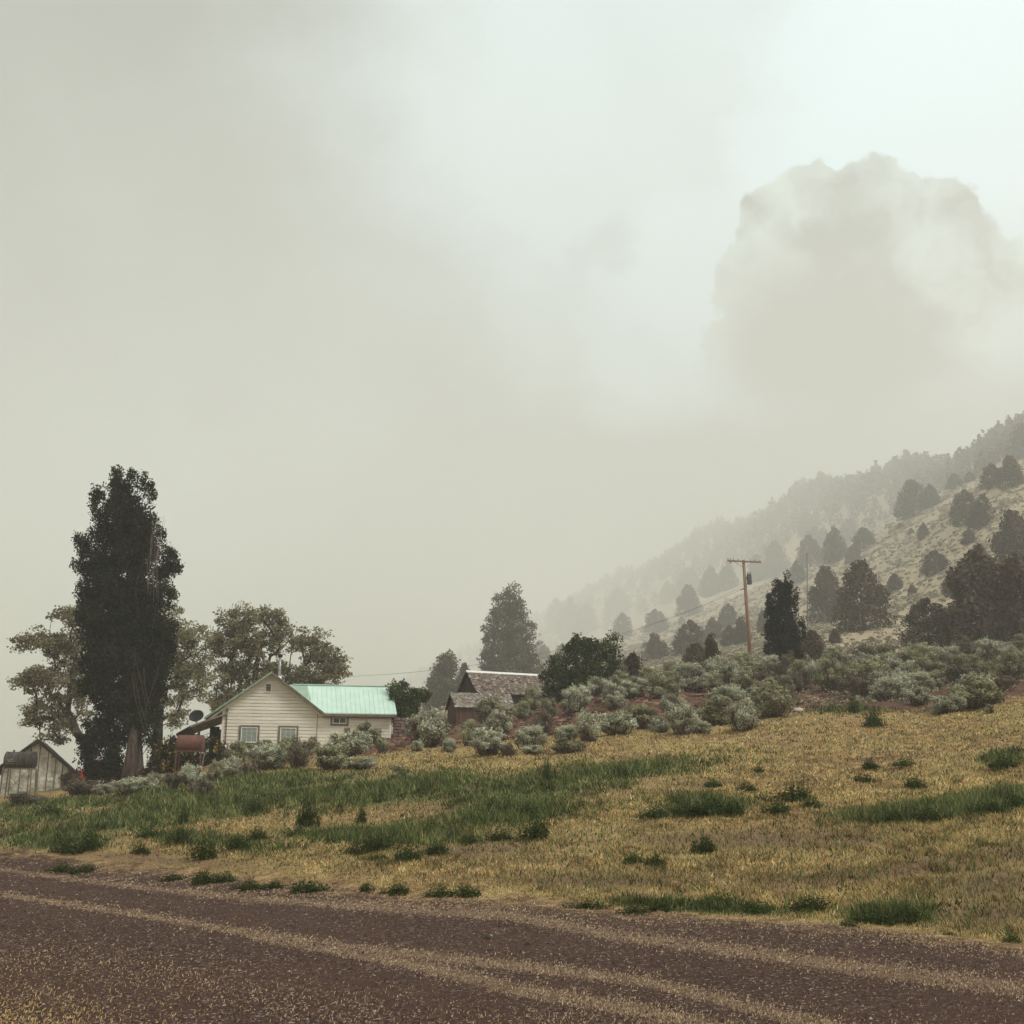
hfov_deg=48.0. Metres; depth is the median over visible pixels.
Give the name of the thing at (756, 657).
sagebrush cover
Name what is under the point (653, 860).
weed clump
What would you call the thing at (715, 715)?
sagebrush
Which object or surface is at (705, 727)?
sagebrush
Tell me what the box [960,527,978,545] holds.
juniper tree
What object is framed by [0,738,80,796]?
wooden shed
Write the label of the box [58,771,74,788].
sagebrush
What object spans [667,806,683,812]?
weed clump
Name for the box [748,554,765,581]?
juniper tree
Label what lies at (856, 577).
juniper tree
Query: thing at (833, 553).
juniper tree
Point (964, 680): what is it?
sagebrush
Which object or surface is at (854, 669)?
sagebrush
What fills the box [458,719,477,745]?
sagebrush
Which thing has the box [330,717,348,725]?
window
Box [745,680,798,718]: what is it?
sagebrush
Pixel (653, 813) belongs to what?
weed clump
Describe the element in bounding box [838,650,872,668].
sagebrush
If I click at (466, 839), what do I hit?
weed clump
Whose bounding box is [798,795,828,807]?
weed clump
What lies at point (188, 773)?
sagebrush
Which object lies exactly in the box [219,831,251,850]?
weed clump
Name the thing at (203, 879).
weed clump
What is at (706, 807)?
weed clump
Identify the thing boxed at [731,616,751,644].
juniper tree
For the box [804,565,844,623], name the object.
juniper tree
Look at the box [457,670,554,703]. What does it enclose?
shingled barn
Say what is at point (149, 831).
weed clump
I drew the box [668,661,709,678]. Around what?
sagebrush
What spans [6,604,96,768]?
cottonwood tree
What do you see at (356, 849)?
weed clump
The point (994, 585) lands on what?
juniper tree
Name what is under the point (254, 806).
weed clump
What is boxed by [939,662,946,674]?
sagebrush
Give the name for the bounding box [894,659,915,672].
sagebrush
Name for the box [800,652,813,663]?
sagebrush
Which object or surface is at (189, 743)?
fuel tank
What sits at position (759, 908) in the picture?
weed clump
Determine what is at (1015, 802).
weed clump
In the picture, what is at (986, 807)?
weed clump
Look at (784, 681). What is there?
sagebrush
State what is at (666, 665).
sagebrush
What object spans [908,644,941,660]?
sagebrush
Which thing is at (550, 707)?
sagebrush
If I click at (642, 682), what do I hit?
sagebrush
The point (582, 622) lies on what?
juniper tree
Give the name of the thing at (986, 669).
sagebrush
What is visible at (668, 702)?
sagebrush
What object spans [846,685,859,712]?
weed clump
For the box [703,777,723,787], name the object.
weed clump
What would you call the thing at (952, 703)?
sagebrush
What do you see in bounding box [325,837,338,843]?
weed clump
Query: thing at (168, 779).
sagebrush
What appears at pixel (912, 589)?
juniper tree
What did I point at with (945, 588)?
juniper tree
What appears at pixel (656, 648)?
juniper tree
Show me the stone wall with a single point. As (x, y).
(399, 725)
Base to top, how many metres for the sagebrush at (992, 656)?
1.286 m
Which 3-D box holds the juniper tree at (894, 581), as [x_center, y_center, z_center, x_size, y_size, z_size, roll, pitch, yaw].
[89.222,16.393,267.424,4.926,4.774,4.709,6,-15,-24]
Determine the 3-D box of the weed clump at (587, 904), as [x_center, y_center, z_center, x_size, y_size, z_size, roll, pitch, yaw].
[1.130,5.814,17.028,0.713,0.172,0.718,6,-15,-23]
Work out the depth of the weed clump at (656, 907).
16.59 m
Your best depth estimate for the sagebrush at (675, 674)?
71.89 m
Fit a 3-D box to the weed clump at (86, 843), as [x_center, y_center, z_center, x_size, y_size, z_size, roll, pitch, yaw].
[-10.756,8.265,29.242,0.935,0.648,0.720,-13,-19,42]
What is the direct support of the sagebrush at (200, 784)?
on the ground at (488, 847)
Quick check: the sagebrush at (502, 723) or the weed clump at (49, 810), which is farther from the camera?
the sagebrush at (502, 723)
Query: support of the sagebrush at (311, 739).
on the ground at (488, 847)
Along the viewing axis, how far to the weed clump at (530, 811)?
27.11 m
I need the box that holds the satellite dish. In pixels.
[189,710,203,726]
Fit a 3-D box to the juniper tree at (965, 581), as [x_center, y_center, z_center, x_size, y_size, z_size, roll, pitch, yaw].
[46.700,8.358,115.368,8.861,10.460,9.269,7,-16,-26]
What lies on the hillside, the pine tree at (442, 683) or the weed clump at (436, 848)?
the pine tree at (442, 683)
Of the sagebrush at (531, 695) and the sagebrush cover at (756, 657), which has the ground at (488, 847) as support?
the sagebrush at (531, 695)
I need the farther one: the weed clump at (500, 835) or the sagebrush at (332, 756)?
the sagebrush at (332, 756)
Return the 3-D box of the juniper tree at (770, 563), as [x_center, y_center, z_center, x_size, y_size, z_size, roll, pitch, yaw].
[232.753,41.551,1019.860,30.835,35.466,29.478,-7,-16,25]
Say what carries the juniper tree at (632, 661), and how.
on the ground at (488, 847)
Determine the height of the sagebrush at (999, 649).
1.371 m
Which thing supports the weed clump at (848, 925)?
on the ground at (488, 847)
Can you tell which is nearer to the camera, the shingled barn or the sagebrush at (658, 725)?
the sagebrush at (658, 725)
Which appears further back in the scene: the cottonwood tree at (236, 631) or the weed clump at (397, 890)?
the cottonwood tree at (236, 631)
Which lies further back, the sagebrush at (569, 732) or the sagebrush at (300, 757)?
the sagebrush at (300, 757)
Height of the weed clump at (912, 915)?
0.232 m
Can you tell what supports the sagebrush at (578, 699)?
on the ground at (488, 847)
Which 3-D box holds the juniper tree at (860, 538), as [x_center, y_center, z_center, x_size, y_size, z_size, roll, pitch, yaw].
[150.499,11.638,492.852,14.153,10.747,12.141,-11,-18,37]
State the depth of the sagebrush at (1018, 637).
85.61 m
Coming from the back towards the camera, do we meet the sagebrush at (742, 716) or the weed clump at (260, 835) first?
the sagebrush at (742, 716)
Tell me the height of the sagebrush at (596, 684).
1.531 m
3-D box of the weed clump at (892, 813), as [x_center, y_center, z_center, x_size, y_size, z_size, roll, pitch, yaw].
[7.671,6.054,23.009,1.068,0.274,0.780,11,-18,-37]
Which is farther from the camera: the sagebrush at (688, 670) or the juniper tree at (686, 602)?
the juniper tree at (686, 602)
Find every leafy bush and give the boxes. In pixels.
[384,678,432,726]
[538,630,623,702]
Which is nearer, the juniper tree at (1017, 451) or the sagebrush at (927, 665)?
the sagebrush at (927, 665)
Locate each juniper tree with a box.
[456,662,469,678]
[532,640,550,660]
[543,598,562,633]
[552,596,585,640]
[554,643,568,657]
[572,603,600,636]
[602,588,633,615]
[610,612,636,640]
[622,652,642,677]
[636,633,671,661]
[639,609,669,634]
[657,581,674,604]
[670,619,705,656]
[671,567,701,598]
[674,584,704,616]
[678,616,685,624]
[679,643,705,663]
[697,565,720,597]
[700,632,724,671]
[702,617,722,639]
[716,562,739,591]
[717,603,737,627]
[719,625,734,645]
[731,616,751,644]
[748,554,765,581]
[756,609,766,633]
[758,540,791,577]
[787,560,806,584]
[795,534,822,567]
[798,525,831,551]
[800,630,825,660]
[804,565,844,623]
[820,525,847,564]
[828,628,842,643]
[830,559,897,632]
[838,518,857,543]
[844,544,861,563]
[850,527,879,548]
[884,573,903,592]
[892,479,932,520]
[895,597,953,646]
[896,523,903,529]
[907,528,913,534]
[907,585,916,594]
[917,522,929,539]
[919,549,950,576]
[920,484,942,506]
[929,543,1016,640]
[938,627,969,651]
[941,574,952,597]
[944,473,963,490]
[948,489,975,527]
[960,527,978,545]
[963,471,975,482]
[964,493,998,529]
[967,543,992,558]
[974,573,1010,639]
[977,462,1001,489]
[982,552,1023,641]
[988,508,1023,573]
[997,455,1023,488]
[1005,422,1023,460]
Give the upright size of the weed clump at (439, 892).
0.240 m
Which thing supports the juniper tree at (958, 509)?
on the hillside
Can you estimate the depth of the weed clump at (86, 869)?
25.13 m
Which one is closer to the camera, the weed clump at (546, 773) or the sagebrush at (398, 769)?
the weed clump at (546, 773)
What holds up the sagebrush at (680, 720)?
on the ground at (488, 847)
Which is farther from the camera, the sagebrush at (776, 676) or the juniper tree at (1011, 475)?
the juniper tree at (1011, 475)
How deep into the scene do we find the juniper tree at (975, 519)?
279.19 m
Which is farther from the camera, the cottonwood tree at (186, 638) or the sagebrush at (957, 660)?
the cottonwood tree at (186, 638)
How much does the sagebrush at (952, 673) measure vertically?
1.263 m
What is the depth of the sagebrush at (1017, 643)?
75.87 m
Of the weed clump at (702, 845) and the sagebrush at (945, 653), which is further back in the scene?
the sagebrush at (945, 653)
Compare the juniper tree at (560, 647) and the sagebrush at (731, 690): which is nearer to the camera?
the sagebrush at (731, 690)
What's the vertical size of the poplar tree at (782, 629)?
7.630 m
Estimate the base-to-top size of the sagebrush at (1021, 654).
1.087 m
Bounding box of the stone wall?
[393,717,414,736]
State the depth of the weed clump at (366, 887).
19.55 m
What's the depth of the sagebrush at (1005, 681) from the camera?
54.84 m
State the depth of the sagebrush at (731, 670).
73.33 m
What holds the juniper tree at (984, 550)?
on the hillside
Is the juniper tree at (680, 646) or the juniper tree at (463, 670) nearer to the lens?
the juniper tree at (463, 670)
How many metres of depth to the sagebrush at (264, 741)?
67.37 m
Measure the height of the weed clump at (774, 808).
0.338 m
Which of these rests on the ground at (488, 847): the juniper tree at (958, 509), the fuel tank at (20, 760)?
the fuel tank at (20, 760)
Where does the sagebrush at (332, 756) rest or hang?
on the ground at (488, 847)
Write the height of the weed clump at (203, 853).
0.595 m
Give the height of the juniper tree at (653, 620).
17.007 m
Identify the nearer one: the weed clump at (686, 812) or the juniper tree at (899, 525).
the weed clump at (686, 812)
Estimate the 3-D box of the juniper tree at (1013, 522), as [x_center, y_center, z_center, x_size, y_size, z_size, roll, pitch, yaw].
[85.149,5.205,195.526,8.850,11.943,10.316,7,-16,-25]
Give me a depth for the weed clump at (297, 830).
27.79 m
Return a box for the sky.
[0,0,1023,782]
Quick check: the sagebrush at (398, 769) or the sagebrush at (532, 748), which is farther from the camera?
the sagebrush at (532, 748)
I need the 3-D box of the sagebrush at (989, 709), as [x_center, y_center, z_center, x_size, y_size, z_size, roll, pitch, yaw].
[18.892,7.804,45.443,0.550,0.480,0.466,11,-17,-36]
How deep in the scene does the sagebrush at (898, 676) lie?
62.69 m
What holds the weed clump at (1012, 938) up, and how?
on the ground at (488, 847)
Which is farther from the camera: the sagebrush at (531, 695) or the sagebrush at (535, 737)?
the sagebrush at (531, 695)
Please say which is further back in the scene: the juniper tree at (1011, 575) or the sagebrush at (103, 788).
the juniper tree at (1011, 575)
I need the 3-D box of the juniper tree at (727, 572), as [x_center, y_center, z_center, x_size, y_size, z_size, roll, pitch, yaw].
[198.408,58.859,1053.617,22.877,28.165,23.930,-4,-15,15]
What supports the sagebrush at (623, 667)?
on the ground at (488, 847)
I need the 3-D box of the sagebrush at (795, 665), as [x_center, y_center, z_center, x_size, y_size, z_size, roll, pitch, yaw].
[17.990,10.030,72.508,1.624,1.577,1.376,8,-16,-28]
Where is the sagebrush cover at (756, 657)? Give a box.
[391,455,1023,734]
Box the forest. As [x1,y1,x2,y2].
[298,410,1023,720]
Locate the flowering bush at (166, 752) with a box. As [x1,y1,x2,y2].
[138,731,228,776]
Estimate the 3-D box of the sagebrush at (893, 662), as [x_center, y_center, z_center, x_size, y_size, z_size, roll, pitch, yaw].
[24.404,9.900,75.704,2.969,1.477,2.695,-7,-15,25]
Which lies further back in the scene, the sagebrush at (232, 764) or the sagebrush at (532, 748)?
the sagebrush at (232, 764)
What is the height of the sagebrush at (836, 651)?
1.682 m
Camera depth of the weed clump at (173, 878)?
22.07 m
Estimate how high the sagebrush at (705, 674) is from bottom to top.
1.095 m
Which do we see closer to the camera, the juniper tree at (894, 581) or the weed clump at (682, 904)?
the weed clump at (682, 904)
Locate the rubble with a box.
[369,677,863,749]
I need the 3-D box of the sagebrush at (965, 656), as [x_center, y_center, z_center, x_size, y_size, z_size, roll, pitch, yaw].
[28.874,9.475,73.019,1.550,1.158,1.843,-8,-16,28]
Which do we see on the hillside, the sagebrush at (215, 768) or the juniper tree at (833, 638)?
the juniper tree at (833, 638)
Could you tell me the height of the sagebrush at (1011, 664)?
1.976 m
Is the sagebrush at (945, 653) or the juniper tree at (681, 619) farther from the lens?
the juniper tree at (681, 619)
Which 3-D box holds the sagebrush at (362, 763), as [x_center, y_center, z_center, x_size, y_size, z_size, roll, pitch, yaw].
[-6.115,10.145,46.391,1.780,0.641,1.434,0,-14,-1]
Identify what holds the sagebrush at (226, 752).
on the ground at (488, 847)
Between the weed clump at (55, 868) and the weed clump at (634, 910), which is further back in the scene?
the weed clump at (55, 868)
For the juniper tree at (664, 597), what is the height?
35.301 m
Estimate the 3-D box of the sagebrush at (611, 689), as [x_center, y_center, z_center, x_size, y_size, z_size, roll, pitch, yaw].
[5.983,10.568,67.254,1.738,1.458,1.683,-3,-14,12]
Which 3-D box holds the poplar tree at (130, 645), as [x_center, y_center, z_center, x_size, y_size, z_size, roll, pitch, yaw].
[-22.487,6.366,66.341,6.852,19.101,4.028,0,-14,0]
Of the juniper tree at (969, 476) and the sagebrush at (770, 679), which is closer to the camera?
the sagebrush at (770, 679)
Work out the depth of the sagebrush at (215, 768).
46.39 m
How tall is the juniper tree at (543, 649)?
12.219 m
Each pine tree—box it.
[419,649,461,711]
[476,581,544,673]
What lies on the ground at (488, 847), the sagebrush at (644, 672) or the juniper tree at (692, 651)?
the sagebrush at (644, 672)
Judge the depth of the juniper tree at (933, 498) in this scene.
501.02 m
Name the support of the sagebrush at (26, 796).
on the ground at (488, 847)
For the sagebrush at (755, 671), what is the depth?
72.80 m
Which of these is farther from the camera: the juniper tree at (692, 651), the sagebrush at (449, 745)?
the juniper tree at (692, 651)
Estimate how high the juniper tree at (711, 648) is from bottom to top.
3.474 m
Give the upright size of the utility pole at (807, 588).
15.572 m
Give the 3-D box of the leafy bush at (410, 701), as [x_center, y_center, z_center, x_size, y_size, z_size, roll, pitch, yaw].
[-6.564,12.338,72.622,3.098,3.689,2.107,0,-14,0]
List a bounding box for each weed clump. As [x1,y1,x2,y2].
[35,802,65,816]
[40,861,78,872]
[48,834,86,854]
[67,863,100,874]
[77,824,107,849]
[129,842,150,854]
[133,823,159,838]
[157,872,187,881]
[167,825,190,839]
[174,801,188,824]
[185,834,218,860]
[191,868,219,884]
[208,871,236,882]
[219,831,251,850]
[228,876,265,890]
[242,798,264,811]
[246,825,268,840]
[262,877,287,889]
[281,825,313,836]
[289,877,334,893]
[295,782,321,826]
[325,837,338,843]
[346,842,366,854]
[354,800,367,822]
[357,852,388,860]
[359,880,375,892]
[360,830,400,851]
[377,881,409,895]
[394,842,426,860]
[421,837,449,854]
[422,823,450,832]
[422,883,452,897]
[448,882,481,897]
[461,832,478,843]
[484,797,500,811]
[484,828,515,840]
[513,801,538,816]
[516,812,550,840]
[542,756,552,780]
[560,898,613,909]
[611,901,654,914]
[621,850,645,864]
[634,803,674,818]
[638,898,670,912]
[643,850,666,865]
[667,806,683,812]
[670,896,705,908]
[671,803,708,816]
[688,789,727,815]
[690,830,716,853]
[700,891,744,904]
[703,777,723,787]
[718,796,747,815]
[732,781,758,791]
[735,899,775,914]
[749,764,764,772]
[757,799,791,813]
[767,777,815,802]
[784,891,835,911]
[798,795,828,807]
[838,918,863,927]
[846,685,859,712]
[851,906,901,926]
[853,772,879,781]
[861,703,887,727]
[861,756,883,769]
[877,808,908,820]
[888,758,916,766]
[892,905,932,922]
[902,773,927,788]
[905,806,951,820]
[943,930,955,935]
[965,799,1016,812]
[986,755,1023,767]
[999,930,1022,942]
[1003,789,1023,807]
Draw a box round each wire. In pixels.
[306,592,734,677]
[479,591,732,670]
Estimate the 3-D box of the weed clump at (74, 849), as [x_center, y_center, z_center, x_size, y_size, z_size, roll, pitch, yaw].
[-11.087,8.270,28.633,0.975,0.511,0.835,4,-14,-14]
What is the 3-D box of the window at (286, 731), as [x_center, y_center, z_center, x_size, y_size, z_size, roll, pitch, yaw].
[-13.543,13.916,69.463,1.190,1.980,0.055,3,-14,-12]
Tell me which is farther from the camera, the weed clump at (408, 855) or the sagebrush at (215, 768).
the sagebrush at (215, 768)
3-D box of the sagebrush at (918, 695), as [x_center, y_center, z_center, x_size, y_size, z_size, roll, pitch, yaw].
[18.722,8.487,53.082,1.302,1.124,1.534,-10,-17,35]
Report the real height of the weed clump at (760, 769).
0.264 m
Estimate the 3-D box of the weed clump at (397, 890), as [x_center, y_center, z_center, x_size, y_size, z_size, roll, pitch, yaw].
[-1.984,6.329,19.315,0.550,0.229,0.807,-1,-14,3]
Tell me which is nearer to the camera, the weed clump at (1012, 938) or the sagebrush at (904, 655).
the weed clump at (1012, 938)
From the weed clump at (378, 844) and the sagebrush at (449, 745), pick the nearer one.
the weed clump at (378, 844)
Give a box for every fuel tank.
[0,750,37,798]
[174,733,204,774]
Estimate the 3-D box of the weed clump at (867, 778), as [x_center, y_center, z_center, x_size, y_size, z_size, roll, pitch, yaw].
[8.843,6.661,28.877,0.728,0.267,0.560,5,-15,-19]
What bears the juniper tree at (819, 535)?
on the hillside
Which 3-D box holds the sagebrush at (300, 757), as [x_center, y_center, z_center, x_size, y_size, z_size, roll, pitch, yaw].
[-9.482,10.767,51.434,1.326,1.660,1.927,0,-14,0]
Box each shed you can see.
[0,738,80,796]
[445,692,514,723]
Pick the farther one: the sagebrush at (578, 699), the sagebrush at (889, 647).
the sagebrush at (889, 647)
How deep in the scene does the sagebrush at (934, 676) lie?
61.10 m
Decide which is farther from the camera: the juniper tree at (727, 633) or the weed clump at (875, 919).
the juniper tree at (727, 633)
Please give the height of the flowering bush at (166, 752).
2.930 m
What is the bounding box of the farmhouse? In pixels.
[176,654,396,757]
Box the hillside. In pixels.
[348,449,1023,733]
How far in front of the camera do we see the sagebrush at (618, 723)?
49.58 m
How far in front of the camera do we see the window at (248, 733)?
69.12 m
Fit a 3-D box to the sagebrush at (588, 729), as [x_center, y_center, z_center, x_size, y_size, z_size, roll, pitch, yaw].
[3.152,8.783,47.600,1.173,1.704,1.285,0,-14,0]
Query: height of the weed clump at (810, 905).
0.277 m
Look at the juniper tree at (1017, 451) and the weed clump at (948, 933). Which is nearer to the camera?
the weed clump at (948, 933)
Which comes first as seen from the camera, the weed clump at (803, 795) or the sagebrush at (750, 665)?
the weed clump at (803, 795)
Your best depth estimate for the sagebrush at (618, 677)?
76.58 m
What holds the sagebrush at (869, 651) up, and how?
on the ground at (488, 847)
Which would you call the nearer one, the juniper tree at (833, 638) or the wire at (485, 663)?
the wire at (485, 663)
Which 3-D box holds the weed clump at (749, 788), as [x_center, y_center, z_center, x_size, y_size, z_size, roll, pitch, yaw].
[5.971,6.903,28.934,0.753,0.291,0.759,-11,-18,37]
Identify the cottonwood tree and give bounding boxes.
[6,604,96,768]
[151,603,224,772]
[205,600,352,719]
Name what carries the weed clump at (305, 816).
on the ground at (488, 847)
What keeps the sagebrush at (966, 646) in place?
on the ground at (488, 847)
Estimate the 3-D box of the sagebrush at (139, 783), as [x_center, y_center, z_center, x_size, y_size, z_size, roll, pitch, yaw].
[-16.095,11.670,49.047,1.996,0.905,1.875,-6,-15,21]
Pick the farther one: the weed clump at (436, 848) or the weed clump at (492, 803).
the weed clump at (492, 803)
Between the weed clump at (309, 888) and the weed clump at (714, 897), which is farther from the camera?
the weed clump at (309, 888)
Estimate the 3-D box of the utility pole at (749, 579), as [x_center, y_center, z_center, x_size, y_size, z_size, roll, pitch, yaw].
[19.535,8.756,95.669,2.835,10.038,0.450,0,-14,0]
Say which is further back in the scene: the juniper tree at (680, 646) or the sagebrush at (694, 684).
the juniper tree at (680, 646)
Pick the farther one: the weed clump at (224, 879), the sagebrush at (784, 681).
the sagebrush at (784, 681)
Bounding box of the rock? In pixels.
[791,708,803,711]
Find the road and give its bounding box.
[0,846,1023,1023]
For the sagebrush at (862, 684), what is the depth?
61.47 m
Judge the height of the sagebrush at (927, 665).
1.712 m
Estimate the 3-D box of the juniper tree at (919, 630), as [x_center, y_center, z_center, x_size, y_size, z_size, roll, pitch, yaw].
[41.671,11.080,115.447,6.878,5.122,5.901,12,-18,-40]
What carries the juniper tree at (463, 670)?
on the hillside
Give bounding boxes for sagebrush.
[4,790,47,803]
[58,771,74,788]
[60,776,102,795]
[90,783,117,794]
[106,775,158,793]
[145,772,163,785]
[159,772,182,788]
[177,763,205,784]
[185,776,217,794]
[206,759,223,780]
[218,754,244,776]
[221,749,231,760]
[227,740,256,761]
[238,761,261,775]
[240,740,289,770]
[255,739,272,747]
[273,735,295,752]
[282,734,314,768]
[307,736,320,749]
[307,743,353,769]
[320,728,373,756]
[338,755,378,769]
[355,720,386,744]
[374,736,390,751]
[389,764,413,778]
[402,704,455,746]
[409,739,424,750]
[441,738,458,752]
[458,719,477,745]
[463,724,508,755]
[473,694,512,726]
[482,709,514,736]
[499,742,516,756]
[512,700,533,718]
[513,724,547,749]
[520,687,545,709]
[520,744,542,754]
[527,708,553,734]
[542,697,558,715]
[549,737,588,752]
[553,723,578,741]
[559,684,594,713]
[576,703,601,741]
[586,674,612,695]
[597,709,638,734]
[601,682,625,701]
[601,693,627,709]
[608,663,635,675]
[609,670,629,685]
[620,679,642,698]
[621,703,662,728]
[627,675,649,691]
[638,664,658,679]
[640,671,680,698]
[646,717,671,732]
[655,690,688,713]
[658,702,701,735]
[661,660,680,673]
[664,668,684,684]
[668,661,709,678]
[678,676,708,691]
[691,721,711,733]
[694,694,735,725]
[701,653,728,672]
[702,668,724,679]
[703,672,725,690]
[703,682,746,700]
[718,660,744,683]
[723,695,763,731]
[727,669,761,690]
[733,651,758,664]
[738,661,768,671]
[739,686,758,698]
[743,668,758,680]
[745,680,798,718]
[754,670,778,681]
[760,654,780,671]
[763,676,776,688]
[772,661,788,675]
[774,672,794,683]
[774,674,797,693]
[779,649,794,669]
[787,658,804,675]
[792,663,812,692]
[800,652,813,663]
[804,657,827,684]
[814,652,847,691]
[818,646,844,662]
[834,672,880,696]
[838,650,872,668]
[839,643,876,661]
[846,660,865,677]
[860,655,893,676]
[869,667,891,682]
[869,674,916,701]
[870,651,905,669]
[872,642,897,655]
[882,673,902,678]
[891,669,908,678]
[892,649,914,662]
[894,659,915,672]
[901,669,935,688]
[903,685,932,705]
[908,641,932,652]
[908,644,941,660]
[908,658,945,678]
[924,672,946,689]
[928,693,967,714]
[937,644,962,666]
[938,663,980,683]
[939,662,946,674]
[943,675,1014,708]
[945,655,970,668]
[950,636,978,655]
[956,671,989,685]
[961,652,973,661]
[968,636,1005,661]
[968,655,995,674]
[984,703,994,713]
[985,650,1004,670]
[986,674,1023,692]
[990,646,1023,679]
[996,645,1015,656]
[1005,640,1023,652]
[1010,632,1023,646]
[1018,649,1023,661]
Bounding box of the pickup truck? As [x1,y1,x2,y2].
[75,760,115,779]
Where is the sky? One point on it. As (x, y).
(398, 315)
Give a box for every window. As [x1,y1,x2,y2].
[239,725,259,754]
[278,726,297,741]
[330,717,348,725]
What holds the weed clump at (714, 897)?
on the ground at (488, 847)
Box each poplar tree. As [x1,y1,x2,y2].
[69,464,183,784]
[761,570,806,662]
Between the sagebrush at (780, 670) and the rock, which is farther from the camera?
the sagebrush at (780, 670)
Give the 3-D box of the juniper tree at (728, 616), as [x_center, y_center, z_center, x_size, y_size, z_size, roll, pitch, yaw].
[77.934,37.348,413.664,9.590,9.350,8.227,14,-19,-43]
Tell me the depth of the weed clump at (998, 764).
28.55 m
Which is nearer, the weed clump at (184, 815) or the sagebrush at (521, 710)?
the weed clump at (184, 815)
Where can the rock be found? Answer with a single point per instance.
(798, 709)
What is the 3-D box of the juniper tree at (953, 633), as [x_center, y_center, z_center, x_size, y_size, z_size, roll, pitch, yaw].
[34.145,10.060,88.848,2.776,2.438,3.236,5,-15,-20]
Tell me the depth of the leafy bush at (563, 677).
77.43 m
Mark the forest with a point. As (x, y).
(836, 491)
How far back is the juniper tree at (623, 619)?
848.12 m
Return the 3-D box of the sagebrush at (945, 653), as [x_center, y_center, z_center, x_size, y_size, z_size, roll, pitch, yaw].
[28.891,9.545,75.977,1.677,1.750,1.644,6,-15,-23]
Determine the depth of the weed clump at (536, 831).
24.16 m
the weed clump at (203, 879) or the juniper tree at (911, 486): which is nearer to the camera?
the weed clump at (203, 879)
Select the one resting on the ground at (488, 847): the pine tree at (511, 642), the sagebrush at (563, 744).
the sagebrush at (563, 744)
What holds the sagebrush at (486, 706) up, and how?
on the ground at (488, 847)
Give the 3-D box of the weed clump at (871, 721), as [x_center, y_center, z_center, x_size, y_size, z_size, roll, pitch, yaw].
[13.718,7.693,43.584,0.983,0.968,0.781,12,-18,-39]
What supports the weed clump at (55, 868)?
on the road
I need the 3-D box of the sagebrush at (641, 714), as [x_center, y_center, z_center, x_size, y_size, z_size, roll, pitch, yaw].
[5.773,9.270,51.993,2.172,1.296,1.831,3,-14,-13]
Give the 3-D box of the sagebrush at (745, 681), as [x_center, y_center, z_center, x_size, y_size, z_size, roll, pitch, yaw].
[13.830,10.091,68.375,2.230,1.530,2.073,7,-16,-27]
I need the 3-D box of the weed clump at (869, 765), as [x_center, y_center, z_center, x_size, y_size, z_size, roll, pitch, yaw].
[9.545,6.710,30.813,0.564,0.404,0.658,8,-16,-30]
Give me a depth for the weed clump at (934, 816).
22.39 m
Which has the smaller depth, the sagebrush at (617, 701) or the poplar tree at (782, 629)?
the sagebrush at (617, 701)
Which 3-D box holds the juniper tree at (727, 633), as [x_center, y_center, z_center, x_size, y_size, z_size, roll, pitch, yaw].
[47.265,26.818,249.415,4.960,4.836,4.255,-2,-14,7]
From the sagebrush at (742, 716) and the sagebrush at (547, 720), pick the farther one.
the sagebrush at (547, 720)
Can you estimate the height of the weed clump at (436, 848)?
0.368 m
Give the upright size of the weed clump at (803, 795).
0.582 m
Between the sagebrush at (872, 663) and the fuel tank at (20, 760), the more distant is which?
the sagebrush at (872, 663)
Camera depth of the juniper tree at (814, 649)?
100.52 m
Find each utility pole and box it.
[727,558,760,660]
[806,554,807,626]
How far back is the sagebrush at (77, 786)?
54.23 m
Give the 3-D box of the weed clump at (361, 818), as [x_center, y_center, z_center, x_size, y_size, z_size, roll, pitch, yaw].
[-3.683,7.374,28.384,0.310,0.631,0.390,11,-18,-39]
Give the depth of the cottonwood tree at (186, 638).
81.36 m
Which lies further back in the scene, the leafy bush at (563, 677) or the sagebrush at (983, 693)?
the leafy bush at (563, 677)
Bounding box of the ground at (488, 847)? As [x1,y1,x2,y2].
[0,669,1023,944]
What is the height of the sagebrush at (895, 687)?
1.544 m
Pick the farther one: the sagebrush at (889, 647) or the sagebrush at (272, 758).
the sagebrush at (889, 647)
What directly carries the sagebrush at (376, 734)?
on the ground at (488, 847)
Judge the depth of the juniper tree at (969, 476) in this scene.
545.46 m
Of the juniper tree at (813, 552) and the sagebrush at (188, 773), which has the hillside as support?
the juniper tree at (813, 552)
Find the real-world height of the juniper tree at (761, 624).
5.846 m
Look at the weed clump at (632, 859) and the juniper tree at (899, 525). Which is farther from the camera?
the juniper tree at (899, 525)
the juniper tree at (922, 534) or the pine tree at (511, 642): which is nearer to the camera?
the pine tree at (511, 642)
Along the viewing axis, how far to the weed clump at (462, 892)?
18.62 m

